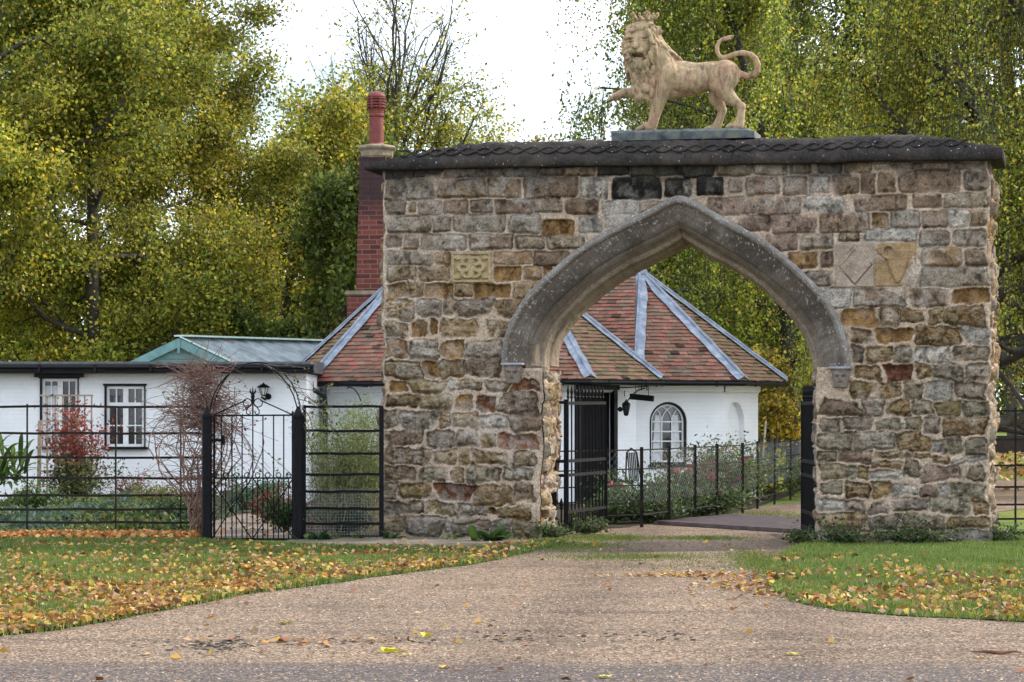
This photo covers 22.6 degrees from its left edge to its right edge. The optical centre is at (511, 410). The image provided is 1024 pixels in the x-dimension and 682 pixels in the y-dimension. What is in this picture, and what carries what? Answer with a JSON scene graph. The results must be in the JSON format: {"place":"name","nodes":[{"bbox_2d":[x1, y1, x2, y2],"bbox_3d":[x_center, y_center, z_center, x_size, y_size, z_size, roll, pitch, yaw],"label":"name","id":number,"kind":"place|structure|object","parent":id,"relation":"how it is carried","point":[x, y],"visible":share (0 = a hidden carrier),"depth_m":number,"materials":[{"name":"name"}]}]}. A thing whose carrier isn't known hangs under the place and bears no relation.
{"place":"outdoors","nodes":[
{"label":"outdoors","id":0,"kind":"place"},
{"bbox_2d":[48,497,378,535],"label":"garden soil","id":1,"kind":"structure","parent":0,"point":[374,533],"depth_m":33.87,"materials":[{"name":"brown soil"}]},
{"bbox_2d":[0,479,69,512],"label":"bed clump","id":2,"kind":"object","parent":1,"relation":"on","point":[36,501],"visible":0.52,"depth_m":37.93,"materials":[{"name":"green plant"}]},
{"bbox_2d":[37,395,92,500],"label":"garden trellis","id":3,"kind":"object","parent":1,"relation":"on","point":[39,448],"visible":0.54,"depth_m":42.79,"materials":[{"name":"wood"}]},
{"bbox_2d":[34,386,121,490],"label":"red shrub","id":4,"kind":"object","parent":1,"relation":"on","point":[73,448],"visible":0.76,"depth_m":42.25,"materials":[{"name":"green plant"}]},
{"bbox_2d":[29,447,127,502],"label":"evergreen shrub","id":5,"kind":"object","parent":1,"relation":"on","point":[75,487],"visible":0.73,"depth_m":41.92,"materials":[{"name":"green plant"}]},
{"bbox_2d":[0,404,201,530],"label":"estate railing","id":6,"kind":"object","parent":1,"relation":"on","point":[27,477],"visible":0.73,"depth_m":32.29,"materials":[{"name":"metal"}]},
{"bbox_2d":[72,488,137,516],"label":"bed clump","id":7,"kind":"object","parent":1,"relation":"on","point":[121,501],"visible":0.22,"depth_m":36.38,"materials":[{"name":"green plant"}]},
{"bbox_2d":[0,490,243,530],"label":"ground cover","id":8,"kind":"object","parent":1,"relation":"on","point":[84,515],"visible":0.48,"depth_m":35.03,"materials":[{"name":"green plant"}]},
{"bbox_2d":[0,434,47,488],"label":"cordyline","id":9,"kind":"object","parent":8,"relation":"on","point":[5,469],"visible":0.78,"depth_m":38.99,"materials":[{"name":"green plant"}]},
{"bbox_2d":[99,463,162,493],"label":"flowering shrub","id":10,"kind":"object","parent":1,"relation":"on","point":[127,487],"visible":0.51,"depth_m":42.39,"materials":[{"name":"green plant"}]},
{"bbox_2d":[129,475,187,505],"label":"bed clump","id":11,"kind":"object","parent":1,"relation":"on","point":[164,491],"visible":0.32,"depth_m":38.45,"materials":[{"name":"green plant"}]},
{"bbox_2d":[0,362,323,501],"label":"cottage wing","id":12,"kind":"structure","parent":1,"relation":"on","point":[103,383],"depth_m":44.20,"materials":[{"name":"white paint"}]},
{"bbox_2d":[36,377,79,448],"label":"window frame","id":13,"kind":"structure","parent":12,"relation":"in","point":[47,386],"depth_m":44.25,"materials":[{"name":"black paint"}]},
{"bbox_2d":[101,384,147,448],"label":"window frame","id":14,"kind":"structure","parent":12,"relation":"in","point":[114,394],"depth_m":44.23,"materials":[{"name":"black paint"}]},
{"bbox_2d":[257,383,270,400],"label":"wall lantern","id":15,"kind":"object","parent":12,"relation":"attached to","point":[263,388],"depth_m":44.04,"materials":[{"name":"black metal"}]},
{"bbox_2d":[139,492,200,518],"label":"bed clump","id":16,"kind":"object","parent":1,"relation":"on","point":[171,503],"visible":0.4,"depth_m":35.44,"materials":[{"name":"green plant"}]},
{"bbox_2d":[287,391,384,530],"bbox_3d":[-2.225,0.665,34.047,1.609,1.874,1.641,0,0,0],"label":"tall perennial","id":17,"kind":"object","parent":1,"relation":"on","point":[359,444],"visible":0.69,"depth_m":33.78,"materials":[{"name":"plant"}]},
{"bbox_2d":[308,476,378,535],"bbox_3d":[-2.160,1.201,32.539,1.041,0.812,0.983,0,0,44],"label":"shrub","id":18,"kind":"object","parent":1,"relation":"on","point":[350,513],"visible":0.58,"depth_m":32.43,"materials":[{"name":"green plant"}]},
{"bbox_2d":[130,335,323,361],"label":"garden shed","id":19,"kind":"structure","parent":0,"point":[266,349],"depth_m":53.75,"materials":[{"name":"green paint"}]},
{"bbox_2d":[212,510,291,537],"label":"paved path","id":20,"kind":"structure","parent":0,"point":[228,526],"depth_m":33.94,"materials":[{"name":"grey stone"}]},
{"bbox_2d":[239,480,309,522],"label":"heather clump","id":21,"kind":"object","parent":20,"relation":"on","point":[259,508],"visible":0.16,"depth_m":35.91,"materials":[{"name":"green plant"}]},
{"bbox_2d":[258,481,313,530],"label":"evergreen clump","id":22,"kind":"object","parent":20,"relation":"on","point":[270,517],"visible":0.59,"depth_m":33.29,"materials":[{"name":"green plant"}]},
{"bbox_2d":[218,517,595,545],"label":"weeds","id":23,"kind":"object","parent":20,"relation":"on","point":[423,540],"visible":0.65,"depth_m":30.93,"materials":[{"name":"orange plant"}]},
{"bbox_2d":[216,465,289,512],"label":"fern bush","id":24,"kind":"object","parent":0,"point":[254,492],"visible":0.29,"depth_m":39.45,"materials":[{"name":"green plant"}]},
{"bbox_2d":[0,535,569,636],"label":"lawn","id":25,"kind":"structure","parent":0,"point":[277,588],"depth_m":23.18,"materials":[{"name":"green plant"}]},
{"bbox_2d":[0,535,559,651],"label":"fallen leaves","id":26,"kind":"object","parent":25,"relation":"on","point":[134,598],"depth_m":23.72,"materials":[{"name":"yellow plant"}]},
{"bbox_2d":[286,536,529,547],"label":"concrete path","id":27,"kind":"structure","parent":0,"point":[412,541],"depth_m":30.64,"materials":[{"name":"beige concrete"}]},
{"bbox_2d":[292,406,303,538],"bbox_3d":[-2.608,0.775,31.220,0.126,1.650,0.126,0,0,23],"label":"gate post","id":28,"kind":"object","parent":27,"relation":"on","point":[297,512],"visible":0.93,"depth_m":31.17,"materials":[{"name":"black metal"}]},
{"bbox_2d":[287,531,346,539],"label":"dock plant","id":29,"kind":"object","parent":27,"relation":"on","point":[322,535],"visible":0.95,"depth_m":31.13,"materials":[{"name":"green plant"}]},
{"bbox_2d":[351,534,370,537],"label":"weed","id":30,"kind":"object","parent":27,"relation":"on","point":[360,536],"visible":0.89,"depth_m":31.41,"materials":[{"name":"green plant"}]},
{"bbox_2d":[379,530,404,538],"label":"dock plant","id":31,"kind":"object","parent":27,"relation":"on","point":[388,535],"visible":0.92,"depth_m":31.41,"materials":[{"name":"green plant"}]},
{"bbox_2d":[443,534,461,538],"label":"weed","id":32,"kind":"object","parent":27,"relation":"on","point":[454,537],"visible":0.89,"depth_m":31.21,"materials":[{"name":"green plant"}]},
{"bbox_2d":[463,525,516,540],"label":"dock plant","id":33,"kind":"object","parent":27,"relation":"on","point":[499,533],"visible":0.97,"depth_m":30.82,"materials":[{"name":"green plant"}]},
{"bbox_2d":[0,480,1023,681],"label":"gravel drive","id":34,"kind":"structure","parent":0,"point":[392,668],"depth_m":18.29,"materials":[{"name":"beige gravel"}]},
{"bbox_2d":[274,621,293,623],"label":"fallen leaf","id":35,"kind":"object","parent":34,"relation":"on","point":[281,622],"visible":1,"depth_m":19.05,"materials":[{"name":"yellow plant"}]},
{"bbox_2d":[131,629,695,653],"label":"mud clods","id":36,"kind":"object","parent":34,"relation":"on","point":[208,644],"visible":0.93,"depth_m":17.61,"materials":[{"name":"brown soil"}]},
{"bbox_2d":[420,632,431,636],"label":"fallen leaf","id":37,"kind":"object","parent":34,"relation":"on","point":[426,634],"visible":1,"depth_m":17.98,"materials":[{"name":"yellow plant"}]},
{"bbox_2d":[0,540,1022,681],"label":"fallen leaves","id":38,"kind":"object","parent":34,"relation":"on","point":[720,574],"depth_m":22.20,"materials":[{"name":"brown plant"}]},
{"bbox_2d":[530,517,574,537],"bbox_3d":[0.504,1.461,31.724,0.566,0.295,0.452,0,0,0],"label":"weed patch","id":39,"kind":"object","parent":34,"relation":"on","point":[551,531],"visible":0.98,"depth_m":31.69,"materials":[{"name":"green plant"}]},
{"bbox_2d":[562,509,613,533],"bbox_3d":[0.961,1.441,32.938,0.728,0.335,0.437,0,0,0],"label":"weed patch","id":40,"kind":"object","parent":34,"relation":"on","point":[589,526],"visible":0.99,"depth_m":32.93,"materials":[{"name":"green plant"}]},
{"bbox_2d":[596,674,615,677],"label":"fallen leaf","id":41,"kind":"object","parent":34,"relation":"on","point":[603,675],"visible":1,"depth_m":15.23,"materials":[{"name":"yellow plant"}]},
{"bbox_2d":[495,508,818,582],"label":"moss patches","id":42,"kind":"object","parent":34,"relation":"on","point":[756,560],"visible":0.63,"depth_m":28.70,"materials":[{"name":"green plant"}]},
{"bbox_2d":[653,514,809,533],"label":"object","id":43,"kind":"object","parent":34,"relation":"on","point":[757,522],"visible":0.56,"depth_m":35.35,"materials":[{"name":"grey concrete"}]},
{"bbox_2d":[781,519,821,543],"bbox_3d":[3.432,1.451,30.481,0.415,0.316,0.383,0,0,40],"label":"weed patch","id":44,"kind":"object","parent":34,"relation":"on","point":[795,535],"visible":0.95,"depth_m":30.45,"materials":[{"name":"green plant"}]},
{"bbox_2d":[971,650,1021,654],"bbox_3d":[3.168,1.581,16.733,0.331,0.032,0.061,0,0,6],"label":"bark curl","id":45,"kind":"object","parent":34,"relation":"on","point":[996,652],"visible":1,"depth_m":16.73,"materials":[{"name":"brown plant"}]},
{"bbox_2d":[0,567,1023,681],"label":"loose gravel","id":46,"kind":"structure","parent":0,"point":[890,646],"depth_m":18.28,"materials":[{"name":"beige gravel"}]},
{"bbox_2d":[1,0,1023,409],"label":"sky","id":47,"kind":"structure","parent":0,"point":[517,40],"materials":[{"name":"white"}]},
{"bbox_2d":[216,415,1023,542],"bbox_3d":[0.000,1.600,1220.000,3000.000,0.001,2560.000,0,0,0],"label":"ground","id":48,"kind":"structure","parent":0,"point":[1002,514],"depth_m":40.49,"materials":[{"name":"green plant"}]},
{"bbox_2d":[0,528,199,538],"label":"fallen leaves","id":49,"kind":"object","parent":48,"relation":"on","point":[109,533],"visible":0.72,"depth_m":31.27,"materials":[{"name":"orange plant"}]},
{"bbox_2d":[0,0,257,361],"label":"beech tree","id":50,"kind":"object","parent":48,"relation":"on","point":[65,70],"visible":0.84,"depth_m":57.36,"materials":[{"name":"green plant"}]},
{"bbox_2d":[0,0,286,361],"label":"beech tree","id":51,"kind":"object","parent":48,"relation":"on","point":[117,261],"visible":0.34,"depth_m":59.47,"materials":[{"name":"green plant"}]},
{"bbox_2d":[1,0,333,361],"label":"beech tree","id":52,"kind":"object","parent":48,"relation":"on","point":[221,153],"visible":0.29,"depth_m":64.61,"materials":[{"name":"green plant"}]},
{"bbox_2d":[126,337,277,535],"bbox_3d":[-3.906,0.334,32.068,1.770,2.545,1.681,0,0,21],"label":"bare shrub","id":53,"kind":"object","parent":48,"relation":"on","point":[197,403],"visible":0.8,"depth_m":31.95,"materials":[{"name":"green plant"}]},
{"bbox_2d":[201,406,213,539],"bbox_3d":[-3.712,0.775,31.220,0.141,1.650,0.130,0,0,-22],"label":"gate post","id":54,"kind":"object","parent":48,"relation":"on","point":[207,435],"visible":0.94,"depth_m":31.17,"materials":[{"name":"black metal"}]},
{"bbox_2d":[212,387,293,539],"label":"garden gate","id":55,"kind":"structure","parent":48,"relation":"on","point":[222,441],"depth_m":31.49,"materials":[{"name":"black metal"}]},
{"bbox_2d":[210,362,300,412],"bbox_3d":[-3.179,0.496,31.711,1.106,2.208,0.435,0,0,0],"label":"rose hoop","id":56,"kind":"object","parent":48,"relation":"on","point":[226,376],"visible":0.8,"depth_m":31.50,"materials":[{"name":"black metal"}]},
{"bbox_2d":[243,357,375,537],"bbox_3d":[-2.267,0.469,32.157,2.082,2.270,1.355,0,0,-27],"label":"climbing rose","id":57,"kind":"object","parent":48,"relation":"on","point":[320,485],"visible":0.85,"depth_m":32.02,"materials":[{"name":"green plant"}]},
{"bbox_2d":[206,121,424,341],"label":"sycamore tree","id":58,"kind":"object","parent":48,"relation":"on","point":[334,199],"visible":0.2,"depth_m":59.16,"materials":[{"name":"green plant"}]},
{"bbox_2d":[224,72,407,341],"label":"maple tree","id":59,"kind":"object","parent":48,"relation":"on","point":[340,143],"visible":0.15,"depth_m":71.31,"materials":[{"name":"green plant"}]},
{"bbox_2d":[303,405,383,538],"bbox_3d":[-2.099,0.766,31.844,1.018,1.669,0.060,0,0,5],"label":"iron hurdle","id":60,"kind":"object","parent":48,"relation":"on","point":[380,474],"visible":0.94,"depth_m":31.84,"materials":[{"name":"black metal"}]},
{"bbox_2d":[241,0,530,173],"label":"sycamore tree","id":61,"kind":"object","parent":48,"relation":"on","point":[395,111],"visible":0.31,"depth_m":85.41,"materials":[{"name":"green plant"}]},
{"bbox_2d":[0,240,1023,424],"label":"wood","id":62,"kind":"object","parent":48,"relation":"on","point":[1001,396],"visible":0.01,"depth_m":119.39,"materials":[{"name":"green plant"}]},
{"bbox_2d":[516,126,566,141],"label":"ash tree","id":63,"kind":"object","parent":48,"relation":"on","point":[536,138],"visible":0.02,"depth_m":98.25,"materials":[{"name":"green plant"}]},
{"bbox_2d":[300,91,789,503],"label":"lodge","id":64,"kind":"structure","parent":48,"relation":"on","point":[687,363],"depth_m":45.96,"materials":[{"name":"paint"}]},
{"bbox_2d":[583,392,608,502],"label":"door","id":65,"kind":"structure","parent":64,"relation":"in","point":[606,394],"depth_m":44.13,"materials":[{"name":"black wood"}]},
{"bbox_2d":[617,383,648,415],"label":"bracket lantern","id":66,"kind":"object","parent":64,"relation":"attached to","point":[625,408],"visible":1,"depth_m":43.99,"materials":[{"name":"black metal"}]},
{"bbox_2d":[630,383,653,401],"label":"hanging board","id":67,"kind":"object","parent":64,"relation":"hanging from","point":[635,396],"visible":0.98,"depth_m":44.19,"materials":[{"name":"black paint"}]},
{"bbox_2d":[648,402,686,466],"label":"window frame","id":68,"kind":"structure","parent":64,"relation":"in","point":[667,419],"depth_m":45.61,"materials":[{"name":"black paint"}]},
{"bbox_2d":[541,401,565,528],"bbox_3d":[0.490,0.575,32.600,0.403,2.050,0.130,0,0,0],"label":"gate post","id":69,"kind":"object","parent":48,"relation":"on","point":[554,500],"visible":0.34,"depth_m":32.60,"materials":[{"name":"black metal"}]},
{"bbox_2d":[564,385,606,531],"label":"iron gate","id":70,"kind":"structure","parent":69,"relation":"attached to","point":[582,515],"depth_m":33.45,"materials":[{"name":"black metal"}]},
{"bbox_2d":[364,134,1005,543],"bbox_3d":[2.122,-0.872,31.877,7.872,5.044,1.285,0,0,13],"label":"stone archway","id":71,"kind":"object","parent":48,"relation":"on","point":[868,264],"visible":0.98,"depth_m":31.33,"materials":[{"name":"stone"}]},
{"bbox_2d":[607,10,760,140],"bbox_3d":[2.109,-4.146,31.782,1.942,1.611,0.738,0,0,13],"label":"lion statue","id":72,"kind":"object","parent":71,"relation":"on","point":[659,72],"visible":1,"depth_m":31.65,"materials":[{"name":"stone"}]},
{"bbox_2d":[801,385,815,539],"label":"iron gate","id":73,"kind":"structure","parent":71,"relation":"attached to","point":[808,486],"depth_m":32.59,"materials":[{"name":"black metal"}]},
{"bbox_2d":[543,0,894,461],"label":"lime tree","id":74,"kind":"object","parent":48,"relation":"on","point":[802,57],"visible":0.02,"depth_m":65.45,"materials":[{"name":"green plant"}]},
{"bbox_2d":[536,0,1006,468],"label":"weeping beech","id":75,"kind":"object","parent":48,"relation":"on","point":[755,23],"visible":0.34,"depth_m":58.20,"materials":[{"name":"green plant"}]},
{"bbox_2d":[751,343,802,487],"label":"hawthorn tree","id":76,"kind":"object","parent":48,"relation":"on","point":[773,405],"visible":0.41,"depth_m":51.44,"materials":[{"name":"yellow plant"}]},
{"bbox_2d":[767,446,800,496],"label":"border shrub","id":77,"kind":"object","parent":48,"relation":"on","point":[798,483],"visible":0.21,"depth_m":47.43,"materials":[{"name":"green plant"}]},
{"bbox_2d":[694,0,1016,386],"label":"lime tree","id":78,"kind":"object","parent":48,"relation":"on","point":[798,4],"visible":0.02,"depth_m":73.44,"materials":[{"name":"green plant"}]},
{"bbox_2d":[762,434,1023,453],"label":"hedge","id":79,"kind":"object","parent":48,"relation":"on","point":[1004,447],"depth_m":92.90,"materials":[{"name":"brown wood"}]},
{"bbox_2d":[773,0,1023,435],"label":"weeping beech","id":80,"kind":"object","parent":48,"relation":"on","point":[987,127],"visible":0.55,"depth_m":50.43,"materials":[{"name":"green plant"}]},
{"bbox_2d":[776,451,1023,491],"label":"fallen leaves","id":81,"kind":"object","parent":48,"relation":"on","point":[1020,469],"visible":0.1,"depth_m":72.45,"materials":[{"name":"orange plant"}]},
{"bbox_2d":[864,0,1023,379],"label":"lime tree","id":82,"kind":"object","parent":48,"relation":"on","point":[1021,269],"visible":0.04,"depth_m":68.03,"materials":[{"name":"green plant"}]},
{"bbox_2d":[997,264,1023,435],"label":"park oak","id":83,"kind":"object","parent":48,"relation":"on","point":[1014,402],"visible":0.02,"depth_m":149.88,"materials":[{"name":"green plant"}]},
{"bbox_2d":[608,448,639,495],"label":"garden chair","id":84,"kind":"object","parent":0,"point":[632,465],"visible":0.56,"depth_m":42.46,"materials":[{"name":"metal"}]},
{"bbox_2d":[558,492,788,530],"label":"garden soil","id":85,"kind":"structure","parent":0,"point":[623,524],"depth_m":39.45,"materials":[{"name":"brown soil"}]},
{"bbox_2d":[580,475,661,522],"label":"border shrub","id":86,"kind":"object","parent":85,"relation":"on","point":[618,507],"visible":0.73,"depth_m":35.85,"materials":[{"name":"green plant"}]},
{"bbox_2d":[587,462,679,519],"bbox_3d":[1.681,1.173,36.943,1.493,0.868,1.252,0,0,33],"label":"border shrub","id":87,"kind":"object","parent":85,"relation":"on","point":[644,481],"visible":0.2,"depth_m":36.95,"materials":[{"name":"green plant"}]},
{"bbox_2d":[618,486,701,522],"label":"border shrub","id":88,"kind":"object","parent":85,"relation":"on","point":[651,518],"visible":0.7,"depth_m":36.15,"materials":[{"name":"green plant"}]},
{"bbox_2d":[620,460,716,516],"bbox_3d":[2.298,1.169,37.760,1.419,0.877,1.201,0,0,28],"label":"border shrub","id":89,"kind":"object","parent":85,"relation":"on","point":[689,499],"visible":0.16,"depth_m":37.64,"materials":[{"name":"green plant"}]},
{"bbox_2d":[558,438,800,527],"bbox_3d":[3.409,1.050,40.423,0.888,1.100,14.739,0,0,19],"label":"estate fence","id":90,"kind":"object","parent":85,"relation":"on","point":[694,465],"visible":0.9,"depth_m":37.18,"materials":[{"name":"metal"}]},
{"bbox_2d":[648,444,734,515],"bbox_3d":[2.717,1.028,38.873,1.343,1.157,1.151,0,0,0],"label":"border shrub","id":91,"kind":"object","parent":85,"relation":"on","point":[702,474],"visible":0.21,"depth_m":38.68,"materials":[{"name":"green plant"}]},
{"bbox_2d":[654,478,762,515],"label":"border shrub","id":92,"kind":"object","parent":85,"relation":"on","point":[732,499],"visible":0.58,"depth_m":38.46,"materials":[{"name":"green plant"}]},
{"bbox_2d":[665,432,781,506],"bbox_3d":[3.318,0.953,39.914,1.834,1.306,1.209,0,0,0],"label":"border shrub","id":93,"kind":"object","parent":85,"relation":"on","point":[734,481],"visible":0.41,"depth_m":39.88,"materials":[{"name":"green plant"}]},
{"bbox_2d":[686,427,800,508],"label":"border shrub","id":94,"kind":"object","parent":85,"relation":"on","point":[760,480],"visible":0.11,"depth_m":41.49,"materials":[{"name":"green plant"}]},
{"bbox_2d":[759,421,766,499],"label":"garden stake","id":95,"kind":"object","parent":85,"relation":"on","point":[765,425],"visible":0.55,"depth_m":45.72,"materials":[{"name":"brown wood"}]},
{"bbox_2d":[728,436,800,499],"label":"border shrub","id":96,"kind":"object","parent":85,"relation":"on","point":[770,489],"visible":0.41,"depth_m":45.38,"materials":[{"name":"green plant"}]},
{"bbox_2d":[755,534,1023,622],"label":"lawn","id":97,"kind":"structure","parent":0,"point":[902,613],"depth_m":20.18,"materials":[{"name":"green plant"}]},
{"bbox_2d":[806,515,889,544],"bbox_3d":[3.987,1.422,30.218,0.970,0.374,0.566,0,0,-16],"label":"weed patch","id":98,"kind":"object","parent":97,"relation":"on","point":[845,537],"visible":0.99,"depth_m":30.22,"materials":[{"name":"green plant"}]},
{"bbox_2d":[766,551,1023,619],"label":"fallen leaves","id":99,"kind":"object","parent":97,"relation":"on","point":[898,591],"visible":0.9,"depth_m":22.05,"materials":[{"name":"orange plant"}]},
{"bbox_2d":[866,511,978,543],"bbox_3d":[4.783,1.389,30.215,1.086,0.438,1.030,0,0,43],"label":"weed patch","id":100,"kind":"object","parent":97,"relation":"on","point":[916,535],"visible":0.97,"depth_m":30.21,"materials":[{"name":"green plant"}]},
{"bbox_2d":[990,522,1023,541],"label":"weed patch","id":101,"kind":"object","parent":97,"relation":"on","point":[998,535],"visible":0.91,"depth_m":30.66,"materials":[{"name":"green plant"}]},
{"bbox_2d":[994,408,1023,538],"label":"estate railing","id":102,"kind":"object","parent":97,"relation":"on","point":[1015,465],"visible":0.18,"depth_m":31.17,"materials":[{"name":"metal"}]}
]}

